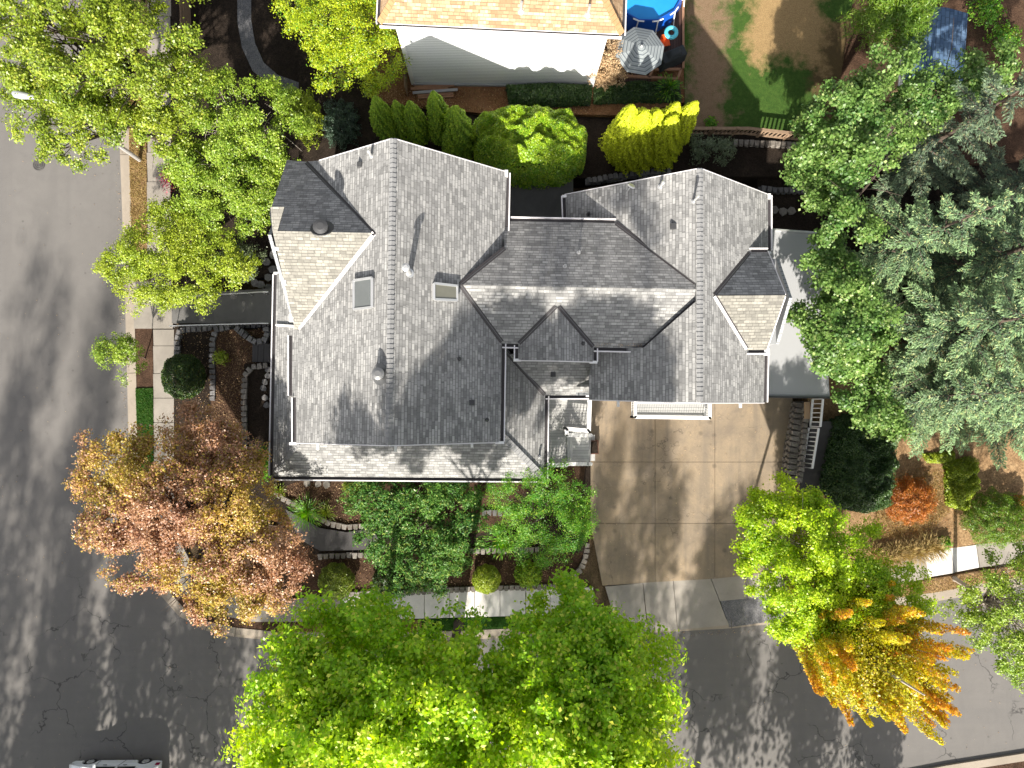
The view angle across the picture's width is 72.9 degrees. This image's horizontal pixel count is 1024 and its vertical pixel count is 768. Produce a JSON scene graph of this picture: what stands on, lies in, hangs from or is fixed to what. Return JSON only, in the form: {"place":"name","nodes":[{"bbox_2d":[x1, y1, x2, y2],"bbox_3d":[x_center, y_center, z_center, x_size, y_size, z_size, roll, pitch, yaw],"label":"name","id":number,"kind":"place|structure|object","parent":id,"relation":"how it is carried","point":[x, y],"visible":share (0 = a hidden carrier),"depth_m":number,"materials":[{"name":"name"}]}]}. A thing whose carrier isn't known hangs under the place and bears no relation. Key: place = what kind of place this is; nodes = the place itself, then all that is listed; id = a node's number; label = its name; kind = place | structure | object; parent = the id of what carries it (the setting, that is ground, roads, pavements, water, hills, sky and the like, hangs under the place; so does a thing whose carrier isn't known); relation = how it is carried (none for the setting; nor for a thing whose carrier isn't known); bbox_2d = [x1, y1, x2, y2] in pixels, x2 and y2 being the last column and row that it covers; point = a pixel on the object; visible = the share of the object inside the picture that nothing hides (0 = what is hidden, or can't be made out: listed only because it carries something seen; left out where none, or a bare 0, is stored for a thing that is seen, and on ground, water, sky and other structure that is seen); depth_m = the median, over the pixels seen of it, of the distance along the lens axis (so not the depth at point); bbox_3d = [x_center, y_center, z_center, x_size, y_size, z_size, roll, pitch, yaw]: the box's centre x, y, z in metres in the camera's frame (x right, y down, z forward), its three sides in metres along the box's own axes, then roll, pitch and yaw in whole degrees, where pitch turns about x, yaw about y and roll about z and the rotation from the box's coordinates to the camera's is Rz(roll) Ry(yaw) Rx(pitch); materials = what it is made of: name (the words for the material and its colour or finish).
{"place":"outdoors","nodes":[
{"label":"outdoors","id":0,"kind":"place"},
{"bbox_2d":[128,91,147,281],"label":"dry verge","id":1,"kind":"structure","parent":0,"point":[139,179],"depth_m":39.01,"materials":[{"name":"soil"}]},
{"bbox_2d":[135,329,154,387],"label":"verge soil","id":2,"kind":"structure","parent":0,"point":[144,338],"depth_m":38.65,"materials":[{"name":"brown soil"}]},
{"bbox_2d":[89,331,149,386],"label":"young street tree","id":3,"kind":"object","parent":2,"relation":"on","point":[122,349],"visible":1,"depth_m":35.48,"materials":[{"name":"green plant"}]},
{"bbox_2d":[135,388,154,470],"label":"verge lawn","id":4,"kind":"structure","parent":0,"point":[148,410],"depth_m":38.49,"materials":[{"name":"green plant"}]},
{"bbox_2d":[174,326,270,562],"bbox_3d":[-16.021,3.723,38.524,5.465,0.600,14.193,0,88,-1],"label":"front bed","id":5,"kind":"object","parent":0,"point":[188,339],"visible":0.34,"depth_m":38.38,"materials":[{"name":"soil"}]},
{"bbox_2d":[160,353,206,399],"bbox_3d":[-17.761,-0.405,37.495,2.220,1.986,2.518,0,88,-1],"label":"dome bush","id":6,"kind":"object","parent":5,"relation":"on","point":[171,376],"visible":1,"depth_m":36.86,"materials":[{"name":"green plant"}]},
{"bbox_2d":[64,398,317,642],"bbox_3d":[-14.874,5.963,33.933,12.759,9.005,9.211,33,88,0],"label":"bronze maple","id":7,"kind":"object","parent":5,"relation":"on","point":[202,479],"visible":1,"depth_m":31.14,"materials":[{"name":"brown plant"}]},
{"bbox_2d":[174,323,268,354],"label":"block wall","id":8,"kind":"structure","parent":5,"relation":"on","point":[178,337],"depth_m":38.29,"materials":[{"name":"concrete"}]},
{"bbox_2d":[159,569,297,631],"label":"corner verge","id":9,"kind":"structure","parent":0,"point":[255,625],"depth_m":38.18,"materials":[{"name":"grey concrete"}]},
{"bbox_2d":[172,0,298,284],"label":"yard","id":10,"kind":"structure","parent":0,"point":[220,36],"depth_m":38.96,"materials":[{"name":"soil"}]},
{"bbox_2d":[89,195,262,319],"bbox_3d":[-16.905,-5.810,36.069,6.967,5.294,7.023,41,88,1],"label":"garden tree","id":11,"kind":"object","parent":10,"relation":"on","point":[173,241],"visible":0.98,"depth_m":34.37,"materials":[{"name":"green plant"}]},
{"bbox_2d":[155,133,289,242],"bbox_3d":[-14.191,-9.710,35.965,6.959,5.534,5.308,0,88,-1],"label":"garden tree","id":12,"kind":"object","parent":10,"relation":"on","point":[243,200],"visible":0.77,"depth_m":33.94,"materials":[{"name":"green plant"}]},
{"bbox_2d":[162,63,318,193],"bbox_3d":[-13.332,-12.357,35.562,7.624,6.544,6.132,0,88,-1],"label":"garden tree","id":13,"kind":"object","parent":10,"relation":"on","point":[222,148],"visible":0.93,"depth_m":33.34,"materials":[{"name":"green plant"}]},
{"bbox_2d":[237,0,298,89],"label":"gravel path","id":14,"kind":"structure","parent":10,"relation":"on","point":[259,67],"depth_m":38.97,"materials":[{"name":"grey gravel"}]},
{"bbox_2d":[133,0,339,621],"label":"footway","id":15,"kind":"structure","parent":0,"point":[163,346],"depth_m":38.68,"materials":[{"name":"concrete"}]},
{"bbox_2d":[0,0,219,127],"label":"street tree","id":16,"kind":"object","parent":15,"relation":"on","point":[115,22],"visible":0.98,"depth_m":29.52,"materials":[{"name":"green plant"}]},
{"bbox_2d":[0,55,222,174],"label":"street tree","id":17,"kind":"object","parent":15,"relation":"on","point":[138,118],"visible":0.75,"depth_m":31.96,"materials":[{"name":"green plant"}]},
{"bbox_2d":[169,289,271,326],"bbox_3d":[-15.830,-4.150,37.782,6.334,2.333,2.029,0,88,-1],"label":"garden path","id":18,"kind":"structure","parent":15,"relation":"on","point":[245,307],"depth_m":38.10,"materials":[{"name":"concrete"}]},
{"bbox_2d":[244,364,295,494],"bbox_3d":[-13.408,2.392,38.135,2.518,1.300,7.252,-12,88,-1],"label":"top bed","id":19,"kind":"object","parent":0,"point":[258,419],"visible":0.22,"depth_m":37.51,"materials":[{"name":"soil"}]},
{"bbox_2d":[285,509,382,550],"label":"garden path","id":20,"kind":"structure","parent":0,"point":[321,539],"depth_m":37.76,"materials":[{"name":"grey concrete"}]},
{"bbox_2d":[215,524,587,595],"bbox_3d":[-6.054,9.715,38.416,20.610,0.500,3.866,0,88,-1],"label":"bed","id":21,"kind":"object","parent":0,"point":[367,574],"visible":0.17,"depth_m":38.16,"materials":[{"name":"brown soil"}]},
{"bbox_2d":[317,562,354,599],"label":"ball bush","id":22,"kind":"object","parent":21,"relation":"on","point":[341,581],"visible":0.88,"depth_m":37.09,"materials":[{"name":"green plant"}]},
{"bbox_2d":[332,584,555,597],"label":"block wall","id":23,"kind":"structure","parent":21,"relation":"on","point":[455,589],"depth_m":38.03,"materials":[{"name":"concrete"}]},
{"bbox_2d":[471,564,500,594],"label":"ball bush","id":24,"kind":"object","parent":21,"relation":"on","point":[489,579],"visible":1,"depth_m":37.30,"materials":[{"name":"green plant"}]},
{"bbox_2d":[513,559,541,588],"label":"bush","id":25,"kind":"object","parent":21,"relation":"on","point":[534,578],"visible":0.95,"depth_m":37.62,"materials":[{"name":"green plant"}]},
{"bbox_2d":[253,466,589,554],"bbox_3d":[-5.001,6.714,38.428,18.577,0.900,5.218,0,88,-1],"label":"bed","id":26,"kind":"object","parent":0,"point":[472,538],"visible":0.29,"depth_m":37.95,"materials":[{"name":"soil"}]},
{"bbox_2d":[337,481,490,599],"bbox_3d":[-5.037,7.424,35.909,8.012,4.200,7.509,0,88,-1],"label":"rhododendron","id":27,"kind":"object","parent":26,"relation":"on","point":[404,529],"visible":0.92,"depth_m":34.87,"materials":[{"name":"green plant"}]},
{"bbox_2d":[480,457,599,569],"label":"light green tree","id":28,"kind":"object","parent":26,"relation":"on","point":[541,512],"visible":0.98,"depth_m":34.39,"materials":[{"name":"green plant"}]},
{"bbox_2d":[280,466,584,532],"bbox_3d":[-4.769,6.103,38.275,17.682,1.200,4.056,0,88,-1],"label":"house bed","id":29,"kind":"object","parent":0,"point":[579,471],"visible":0.3,"depth_m":37.67,"materials":[{"name":"brown soil"}]},
{"bbox_2d":[288,493,324,530],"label":"strappy plant","id":30,"kind":"object","parent":29,"relation":"on","point":[305,511],"visible":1,"depth_m":37.08,"materials":[{"name":"green plant"}]},
{"bbox_2d":[343,587,592,618],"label":"footway","id":31,"kind":"structure","parent":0,"point":[498,603],"depth_m":38.38,"materials":[{"name":"concrete"}]},
{"bbox_2d":[0,0,1023,767],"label":"street","id":32,"kind":"structure","parent":0,"point":[100,692],"depth_m":38.52,"materials":[{"name":"grey asphalt"}]},
{"bbox_2d":[69,758,161,767],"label":"parked car","id":33,"kind":"object","parent":32,"relation":"on","point":[143,763],"visible":1,"depth_m":37.23,"materials":[{"name":"white paint"}]},
{"bbox_2d":[929,752,1023,767],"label":"kerb","id":34,"kind":"structure","parent":32,"relation":"on","point":[998,760],"depth_m":38.50,"materials":[{"name":"concrete"}]},
{"bbox_2d":[132,0,1023,622],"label":"ground","id":35,"kind":"structure","parent":0,"point":[590,572],"depth_m":38.77,"materials":[{"name":"grey concrete"}]},
{"bbox_2d":[211,330,270,463],"bbox_3d":[-14.716,1.139,38.413,3.591,1.000,8.225,0,88,-1],"label":"bed","id":36,"kind":"object","parent":35,"relation":"on","point":[230,351],"visible":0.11,"depth_m":37.97,"materials":[{"name":"brown soil"}]},
{"bbox_2d":[241,362,269,448],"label":"block wall","id":37,"kind":"structure","parent":36,"relation":"on","point":[243,390],"depth_m":37.42,"materials":[{"name":"concrete"}]},
{"bbox_2d":[277,619,421,631],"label":"dry verge","id":38,"kind":"structure","parent":35,"relation":"on","point":[420,624],"depth_m":38.30,"materials":[{"name":"soil"}]},
{"bbox_2d":[217,582,431,767],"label":"street maple","id":39,"kind":"object","parent":38,"relation":"on","point":[340,729],"visible":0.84,"depth_m":23.00,"materials":[{"name":"green plant"}]},
{"bbox_2d":[422,615,551,629],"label":"shaded verge","id":40,"kind":"structure","parent":35,"relation":"on","point":[502,623],"depth_m":38.37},
{"bbox_2d":[356,595,533,767],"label":"street maple","id":41,"kind":"object","parent":40,"relation":"on","point":[451,710],"visible":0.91,"depth_m":22.22,"materials":[{"name":"green plant"}]},
{"bbox_2d":[479,566,700,767],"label":"street maple","id":42,"kind":"object","parent":40,"relation":"on","point":[599,650],"visible":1,"depth_m":22.61,"materials":[{"name":"green plant"}]},
{"bbox_2d":[369,9,684,116],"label":"neighbour yard","id":43,"kind":"structure","parent":35,"relation":"on","point":[609,110],"depth_m":37.71,"materials":[{"name":"brown soil"}]},
{"bbox_2d":[376,0,626,86],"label":"white house","id":44,"kind":"structure","parent":43,"relation":"on","point":[490,43],"depth_m":32.96,"materials":[{"name":"white paint"}]},
{"bbox_2d":[505,82,592,107],"bbox_3d":[2.011,-15.627,37.322,4.771,1.096,1.303,0,88,-1],"label":"dark hedge","id":45,"kind":"object","parent":43,"relation":"on","point":[553,95],"visible":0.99,"depth_m":37.13,"materials":[{"name":"green plant"}]},
{"bbox_2d":[585,39,633,90],"bbox_3d":[5.184,-16.752,36.356,2.628,3.207,2.557,0,88,-1],"label":"dry shrub","id":46,"kind":"object","parent":43,"relation":"on","point":[611,73],"visible":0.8,"depth_m":35.84,"materials":[{"name":"beige plant"}]},
{"bbox_2d":[592,80,681,104],"bbox_3d":[6.814,-15.838,37.456,4.898,0.993,1.234,-2,88,-1],"label":"dark hedge","id":47,"kind":"object","parent":43,"relation":"on","point":[637,91],"visible":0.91,"depth_m":37.39,"materials":[{"name":"green plant"}]},
{"bbox_2d":[617,0,684,81],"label":"brown deck","id":48,"kind":"structure","parent":43,"relation":"on","point":[678,40],"depth_m":37.57,"materials":[{"name":"brown wood"}]},
{"bbox_2d":[615,27,663,75],"bbox_3d":[6.501,-16.938,36.122,2.379,2.720,2.379,-35,89,-2],"label":"parasol","id":49,"kind":"object","parent":48,"relation":"on","point":[642,51],"visible":1,"depth_m":35.17,"materials":[{"name":"fabric"}]},
{"bbox_2d":[626,0,684,33],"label":"swimming pool","id":50,"kind":"structure","parent":48,"relation":"on","point":[655,16],"depth_m":36.66,"materials":[{"name":"blue plastic"}]},
{"bbox_2d":[268,138,829,482],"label":"grey house","id":51,"kind":"structure","parent":35,"relation":"on","point":[438,316],"depth_m":31.01,"materials":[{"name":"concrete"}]},
{"bbox_2d":[299,1,808,187],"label":"yard","id":52,"kind":"structure","parent":35,"relation":"on","point":[748,166],"depth_m":37.99,"materials":[{"name":"soil"}]},
{"bbox_2d":[288,87,327,149],"bbox_3d":[-10.798,-14.134,36.762,1.894,4.108,2.990,0,88,-1],"label":"bush","id":53,"kind":"object","parent":52,"relation":"on","point":[306,99],"visible":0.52,"depth_m":36.16,"materials":[{"name":"green plant"}]},
{"bbox_2d":[268,0,410,100],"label":"tree","id":54,"kind":"object","parent":52,"relation":"on","point":[348,37],"visible":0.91,"depth_m":33.56,"materials":[{"name":"green plant"}]},
{"bbox_2d":[317,98,361,152],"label":"juniper","id":55,"kind":"object","parent":52,"relation":"on","point":[340,110],"visible":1,"depth_m":36.90,"materials":[{"name":"green plant"}]},
{"bbox_2d":[369,95,400,140],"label":"arborvitae","id":56,"kind":"object","parent":52,"relation":"on","point":[380,110],"visible":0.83,"depth_m":34.57,"materials":[{"name":"green plant"}]},
{"bbox_2d":[403,100,430,146],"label":"arborvitae","id":57,"kind":"object","parent":52,"relation":"on","point":[414,112],"visible":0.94,"depth_m":34.83,"materials":[{"name":"green plant"}]},
{"bbox_2d":[426,90,448,145],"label":"arborvitae","id":58,"kind":"object","parent":52,"relation":"on","point":[436,107],"visible":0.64,"depth_m":33.85,"materials":[{"name":"green plant"}]},
{"bbox_2d":[443,105,476,159],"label":"arborvitae","id":59,"kind":"object","parent":52,"relation":"on","point":[458,127],"visible":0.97,"depth_m":34.09,"materials":[{"name":"green plant"}]},
{"bbox_2d":[472,104,587,189],"bbox_3d":[0.933,-12.408,35.679,6.074,4.582,3.632,0,88,-1],"label":"laurel hedge","id":60,"kind":"object","parent":52,"relation":"on","point":[530,137],"visible":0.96,"depth_m":34.26,"materials":[{"name":"green plant"}]},
{"bbox_2d":[510,178,572,216],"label":"patio","id":61,"kind":"structure","parent":52,"relation":"on","point":[535,202],"depth_m":37.73,"materials":[{"name":"concrete"}]},
{"bbox_2d":[585,168,670,185],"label":"block wall","id":62,"kind":"structure","parent":52,"relation":"on","point":[609,178],"depth_m":37.52,"materials":[{"name":"concrete"}]},
{"bbox_2d":[598,104,664,176],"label":"arborvitae","id":63,"kind":"object","parent":52,"relation":"on","point":[630,143],"visible":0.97,"depth_m":34.72,"materials":[{"name":"yellow plant"}]},
{"bbox_2d":[644,100,699,171],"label":"arborvitae","id":64,"kind":"object","parent":52,"relation":"on","point":[671,138],"visible":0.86,"depth_m":34.17,"materials":[{"name":"yellow plant"}]},
{"bbox_2d":[689,131,737,166],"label":"shrub","id":65,"kind":"object","parent":52,"relation":"on","point":[725,143],"visible":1,"depth_m":37.06,"materials":[{"name":"green plant"}]},
{"bbox_2d":[733,139,797,148],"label":"block wall","id":66,"kind":"structure","parent":52,"relation":"on","point":[756,143],"depth_m":37.92,"materials":[{"name":"concrete"}]},
{"bbox_2d":[690,127,802,140],"bbox_3d":[12.911,-13.533,37.431,6.987,0.950,0.352,3,88,-1],"label":"lattice fence","id":67,"kind":"object","parent":66,"relation":"on","point":[712,130],"visible":0.8,"depth_m":37.33,"materials":[{"name":"brown wood"}]},
{"bbox_2d":[120,41,1023,639],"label":"kerb","id":68,"kind":"structure","parent":35,"relation":"on","point":[132,419],"depth_m":38.65,"materials":[{"name":"concrete"}]},
{"bbox_2d":[605,572,784,630],"bbox_3d":[10.289,12.184,38.658,10.035,0.200,2.758,-4,88,-1],"label":"driveway apron","id":69,"kind":"object","parent":35,"relation":"on","point":[681,605],"visible":0.64,"depth_m":38.54,"materials":[{"name":"concrete"}]},
{"bbox_2d":[720,589,786,626],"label":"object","id":70,"kind":"object","parent":69,"relation":"on","point":[741,612],"visible":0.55,"depth_m":38.59,"materials":[{"name":"grey concrete"}]},
{"bbox_2d":[781,578,974,745],"bbox_3d":[15.605,11.750,32.410,6.015,12.529,6.483,22,88,0],"label":"autumn tree","id":71,"kind":"object","parent":70,"relation":"on","point":[884,675],"visible":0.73,"depth_m":28.58,"materials":[{"name":"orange plant"}]},
{"bbox_2d":[749,149,1023,341],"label":"side yard","id":72,"kind":"structure","parent":35,"relation":"on","point":[801,221],"depth_m":38.47,"materials":[{"name":"soil"}]},
{"bbox_2d":[778,22,1023,248],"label":"broad maple","id":73,"kind":"object","parent":72,"relation":"on","point":[851,154],"visible":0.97,"depth_m":31.07,"materials":[{"name":"green plant"}]},
{"bbox_2d":[819,189,1023,304],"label":"fir tree","id":74,"kind":"object","parent":72,"relation":"on","point":[908,255],"visible":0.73,"depth_m":32.43,"materials":[{"name":"green plant"}]},
{"bbox_2d":[857,66,1023,216],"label":"fir tree","id":75,"kind":"object","parent":72,"relation":"on","point":[934,150],"visible":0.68,"depth_m":33.24,"materials":[{"name":"green plant"}]},
{"bbox_2d":[883,188,1023,322],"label":"fir tree","id":76,"kind":"object","parent":72,"relation":"on","point":[995,257],"visible":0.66,"depth_m":33.37,"materials":[{"name":"green plant"}]},
{"bbox_2d":[914,136,1023,261],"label":"fir tree","id":77,"kind":"object","parent":72,"relation":"on","point":[998,170],"visible":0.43,"depth_m":35.28,"materials":[{"name":"green plant"}]},
{"bbox_2d":[834,0,1023,173],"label":"yard","id":78,"kind":"structure","parent":35,"relation":"on","point":[1012,141],"depth_m":38.56,"materials":[{"name":"brown soil"}]},
{"bbox_2d":[835,0,947,60],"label":"feathery tree","id":79,"kind":"object","parent":78,"relation":"on","point":[912,16],"visible":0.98,"depth_m":32.94,"materials":[{"name":"green plant"}]},
{"bbox_2d":[867,7,967,102],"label":"garden shed","id":80,"kind":"structure","parent":78,"relation":"on","point":[943,29],"depth_m":35.72,"materials":[{"name":"blue metal"}]},
{"bbox_2d":[966,0,1007,32],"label":"weed","id":81,"kind":"object","parent":78,"relation":"on","point":[993,10],"visible":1,"depth_m":37.76,"materials":[{"name":"green plant"}]},
{"bbox_2d":[982,19,1023,59],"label":"weed","id":82,"kind":"object","parent":78,"relation":"on","point":[1006,35],"visible":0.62,"depth_m":37.72,"materials":[{"name":"green plant"}]},
{"bbox_2d":[863,541,1023,586],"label":"footway","id":83,"kind":"structure","parent":35,"relation":"on","point":[967,557],"depth_m":38.87,"materials":[{"name":"concrete"}]},
{"bbox_2d":[895,564,1023,597],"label":"verge","id":84,"kind":"structure","parent":35,"relation":"on","point":[945,578],"depth_m":38.85,"materials":[{"name":"soil"}]},
{"bbox_2d":[939,535,1023,695],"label":"verge tree","id":85,"kind":"object","parent":84,"relation":"on","point":[999,615],"visible":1,"depth_m":32.02,"materials":[{"name":"green plant"}]},
{"bbox_2d":[589,398,792,585],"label":"driveway","id":86,"kind":"structure","parent":0,"point":[661,470],"depth_m":38.60,"materials":[{"name":"beige concrete"}]},
{"bbox_2d":[782,401,802,479],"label":"block wall","id":87,"kind":"structure","parent":86,"relation":"on","point":[790,451],"depth_m":37.98,"materials":[{"name":"concrete"}]},
{"bbox_2d":[789,401,809,483],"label":"block wall","id":88,"kind":"structure","parent":86,"relation":"on","point":[803,431],"depth_m":37.60,"materials":[{"name":"concrete"}]},
{"bbox_2d":[683,0,852,133],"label":"back lawn","id":89,"kind":"structure","parent":0,"point":[768,64],"depth_m":37.98,"materials":[{"name":"green plant"}]},
{"bbox_2d":[792,342,1023,583],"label":"slope","id":90,"kind":"structure","parent":0,"point":[1010,478],"depth_m":38.78,"materials":[{"name":"soil"}]},
{"bbox_2d":[799,421,832,491],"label":"path","id":91,"kind":"structure","parent":90,"relation":"on","point":[811,477],"depth_m":38.04,"materials":[{"name":"grey concrete"}]},
{"bbox_2d":[803,399,823,468],"bbox_3d":[16.135,2.683,37.379,0.579,1.982,3.773,0,88,-1],"label":"white railing","id":92,"kind":"object","parent":91,"relation":"on","point":[808,413],"visible":0.88,"depth_m":37.38,"materials":[{"name":"paint"}]},
{"bbox_2d":[729,468,943,665],"bbox_3d":[14.041,8.874,33.828,10.118,9.761,7.234,30,88,0],"label":"yellow green maple","id":93,"kind":"object","parent":90,"relation":"on","point":[823,563],"visible":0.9,"depth_m":30.51,"materials":[{"name":"green plant"}]},
{"bbox_2d":[786,228,931,444],"bbox_3d":[15.918,-2.053,34.247,5.549,8.531,10.858,-26,88,-2],"label":"broad maple","id":94,"kind":"object","parent":90,"relation":"on","point":[836,333],"visible":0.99,"depth_m":31.47,"materials":[{"name":"green plant"}]},
{"bbox_2d":[819,413,899,513],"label":"evergreen tree","id":95,"kind":"object","parent":90,"relation":"on","point":[856,487],"visible":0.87,"depth_m":36.74,"materials":[{"name":"green plant"}]},
{"bbox_2d":[885,473,937,525],"bbox_3d":[21.966,6.367,38.068,3.014,1.356,2.925,0,88,-1],"label":"rust red shrub","id":96,"kind":"object","parent":90,"relation":"on","point":[911,516],"visible":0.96,"depth_m":37.79,"materials":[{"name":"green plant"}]},
{"bbox_2d":[852,349,1011,448],"bbox_3d":[21.043,0.743,33.996,5.671,9.059,5.173,0,88,-1],"label":"fir tree","id":97,"kind":"object","parent":90,"relation":"on","point":[945,410],"visible":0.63,"depth_m":33.18,"materials":[{"name":"green plant"}]},
{"bbox_2d":[872,272,1023,402],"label":"fir tree","id":98,"kind":"object","parent":90,"relation":"on","point":[930,335],"visible":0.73,"depth_m":32.14,"materials":[{"name":"green plant"}]},
{"bbox_2d":[887,337,1023,460],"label":"fir tree","id":99,"kind":"object","parent":90,"relation":"on","point":[1011,408],"visible":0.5,"depth_m":33.56,"materials":[{"name":"green plant"}]},
{"bbox_2d":[942,455,980,510],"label":"gold shrub","id":100,"kind":"object","parent":90,"relation":"on","point":[961,483],"visible":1,"depth_m":38.09,"materials":[{"name":"green plant"}]},
{"bbox_2d":[931,358,1023,470],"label":"fir tree","id":101,"kind":"object","parent":90,"relation":"on","point":[1004,428],"visible":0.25,"depth_m":36.42,"materials":[{"name":"green plant"}]},
{"bbox_2d":[958,486,1023,549],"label":"weeping shrub","id":102,"kind":"object","parent":90,"relation":"on","point":[1012,526],"visible":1,"depth_m":37.70,"materials":[{"name":"green plant"}]},
{"bbox_2d":[875,460,949,538],"bbox_3d":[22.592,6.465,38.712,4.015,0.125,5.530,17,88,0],"label":"shrub","id":103,"kind":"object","parent":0,"point":[903,527],"depth_m":38.69,"materials":[{"name":"plant"}]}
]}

